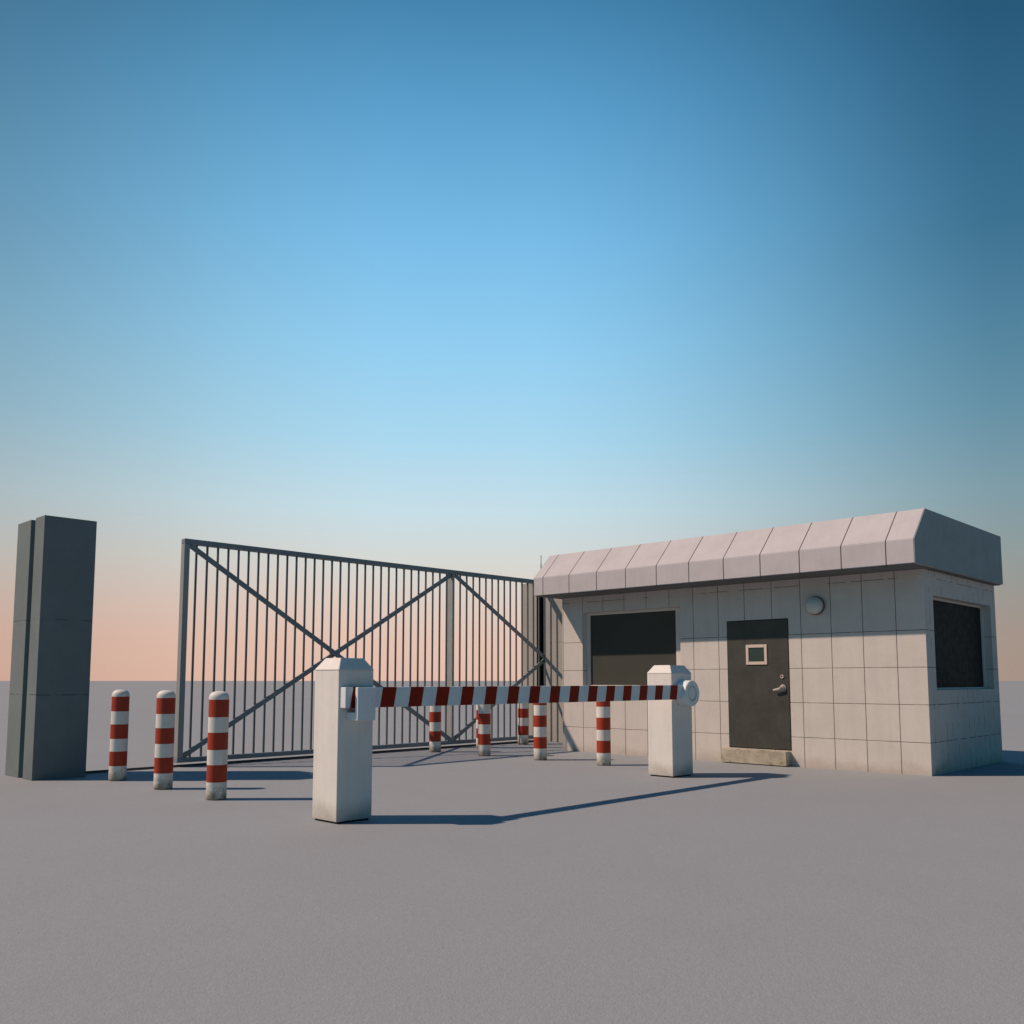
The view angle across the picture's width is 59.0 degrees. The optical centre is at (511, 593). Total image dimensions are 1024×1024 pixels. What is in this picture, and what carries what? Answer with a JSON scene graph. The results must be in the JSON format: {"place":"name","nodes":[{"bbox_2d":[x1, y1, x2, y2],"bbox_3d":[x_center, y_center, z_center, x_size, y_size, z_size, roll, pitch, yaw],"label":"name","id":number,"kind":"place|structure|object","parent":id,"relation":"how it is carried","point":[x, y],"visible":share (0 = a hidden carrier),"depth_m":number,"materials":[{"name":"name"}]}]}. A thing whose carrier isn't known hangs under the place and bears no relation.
{"place":"outdoors","nodes":[
{"label":"outdoors","id":0,"kind":"place"},
{"bbox_2d":[0,681,1023,1023],"bbox_3d":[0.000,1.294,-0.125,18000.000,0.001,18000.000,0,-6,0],"label":"ground","id":1,"kind":"structure","parent":0,"point":[512,883],"depth_m":5.69,"materials":[{"name":"concrete"}]},
{"bbox_2d":[5,515,96,780],"bbox_3d":[-6.411,0.753,12.597,1.043,3.517,0.685,-5,-8,44],"label":"concrete gatepost","id":2,"kind":"object","parent":1,"relation":"on","point":[47,729],"visible":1,"depth_m":12.26,"materials":[{"name":"grey concrete"}]},
{"bbox_2d":[108,690,129,780],"bbox_3d":[-5.175,1.860,11.928,0.218,1.185,0.218,3,-6,-28],"label":"bollard","id":3,"kind":"object","parent":1,"relation":"on","point":[119,735],"visible":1,"depth_m":11.85,"materials":[{"name":"red paint"}]},
{"bbox_2d":[153,690,175,789],"bbox_3d":[-4.215,1.770,10.991,0.218,1.185,0.218,-1,-6,10],"label":"bollard","id":4,"kind":"object","parent":1,"relation":"on","point":[164,739],"visible":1,"depth_m":10.91,"materials":[{"name":"red paint"}]},
{"bbox_2d":[206,691,228,800],"bbox_3d":[-3.259,1.677,10.030,0.218,1.185,0.218,2,-6,-22],"label":"bollard","id":5,"kind":"object","parent":1,"relation":"on","point":[217,750],"visible":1,"depth_m":9.95,"materials":[{"name":"red paint"}]},
{"bbox_2d":[86,740,533,773],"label":"gate track","id":6,"kind":"structure","parent":1,"relation":"on","point":[202,764],"depth_m":14.91,"materials":[{"name":"metal"}]},
{"bbox_2d":[174,538,544,762],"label":"sliding gate","id":7,"kind":"structure","parent":6,"relation":"on","point":[180,755],"depth_m":15.94,"materials":[{"name":"grey metal"}]},
{"bbox_2d":[312,658,375,823],"bbox_3d":[-1.536,1.366,8.517,0.567,1.514,0.408,-5,-8,44],"label":"barrier rest post","id":8,"kind":"object","parent":1,"relation":"on","point":[342,774],"visible":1,"depth_m":8.42,"materials":[{"name":"white concrete"}]},
{"bbox_2d":[429,706,440,751],"bbox_3d":[-1.414,2.318,16.682,0.218,1.185,0.218,-1,-6,6],"label":"bollard","id":9,"kind":"object","parent":1,"relation":"on","point":[434,728],"visible":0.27,"depth_m":16.58,"materials":[{"name":"red paint"}]},
{"bbox_2d":[476,705,477,747],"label":"bollard","id":10,"kind":"object","parent":1,"relation":"on","point":[476,726],"visible":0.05,"depth_m":17.59,"materials":[{"name":"red paint"}]},
{"bbox_2d":[478,704,490,755],"bbox_3d":[-0.482,2.237,15.840,0.218,1.185,0.218,4,-7,-37],"label":"bollard","id":11,"kind":"object","parent":1,"relation":"on","point":[484,730],"visible":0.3,"depth_m":15.74,"materials":[{"name":"red paint"}]},
{"bbox_2d":[340,665,698,777],"bbox_3d":[0.367,1.561,10.542,0.578,1.514,5.941,-5,-8,44],"label":"boom barrier","id":12,"kind":"object","parent":1,"relation":"on","point":[670,693],"visible":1,"depth_m":11.63,"materials":[{"name":"white metal"}]},
{"bbox_2d":[518,703,527,744],"bbox_3d":[0.230,2.509,18.669,0.218,1.185,0.218,-1,-6,8],"label":"bollard","id":13,"kind":"object","parent":1,"relation":"on","point":[522,724],"visible":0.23,"depth_m":18.56,"materials":[{"name":"red paint"}]},
{"bbox_2d":[534,703,546,759],"bbox_3d":[0.467,2.155,14.990,0.218,1.185,0.218,2,-6,-20],"label":"bollard","id":14,"kind":"object","parent":1,"relation":"on","point":[540,731],"visible":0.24,"depth_m":14.89,"materials":[{"name":"red paint"}]},
{"bbox_2d":[523,564,562,741],"bbox_3d":[0.891,1.183,20.070,1.225,4.094,0.680,-5,-8,44],"label":"concrete gatepost","id":15,"kind":"object","parent":1,"relation":"on","point":[551,668],"visible":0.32,"depth_m":19.71,"materials":[{"name":"grey concrete"}]},
{"bbox_2d":[596,701,610,765],"bbox_3d":[1.422,2.066,14.068,0.218,1.185,0.218,2,-6,-24],"label":"bollard","id":16,"kind":"object","parent":1,"relation":"on","point":[603,725],"visible":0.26,"depth_m":13.97,"materials":[{"name":"red paint"}]},
{"bbox_2d":[534,508,1002,775],"bbox_3d":[4.235,0.980,15.769,6.911,3.673,3.867,-5,-8,44],"label":"guard booth","id":17,"kind":"object","parent":1,"relation":"on","point":[867,643],"visible":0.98,"depth_m":13.95,"materials":[{"name":"paint"}]},
{"bbox_2d":[586,607,680,685],"bbox_3d":[2.177,0.990,16.164,2.130,1.388,0.070,-5,-8,44],"label":"window","id":18,"kind":"structure","parent":17,"relation":"in","point":[622,647],"depth_m":16.22,"materials":[{"name":"glass"}]},
{"bbox_2d":[727,618,791,750],"bbox_3d":[3.892,1.427,14.290,1.075,2.028,0.160,-5,-8,44],"label":"door","id":19,"kind":"structure","parent":17,"relation":"in","point":[758,650],"depth_m":14.26,"materials":[{"name":"paint"}]},
{"bbox_2d":[933,598,985,689],"bbox_3d":[6.768,0.790,13.844,0.070,1.340,2.603,-5,-8,44],"label":"window","id":20,"kind":"structure","parent":17,"relation":"in","point":[958,626],"depth_m":13.96,"materials":[{"name":"glass"}]},
{"bbox_2d":[0,0,1023,680],"label":"sky","id":21,"kind":"structure","parent":0,"point":[493,287],"materials":[{"name":"blue"}]}
]}

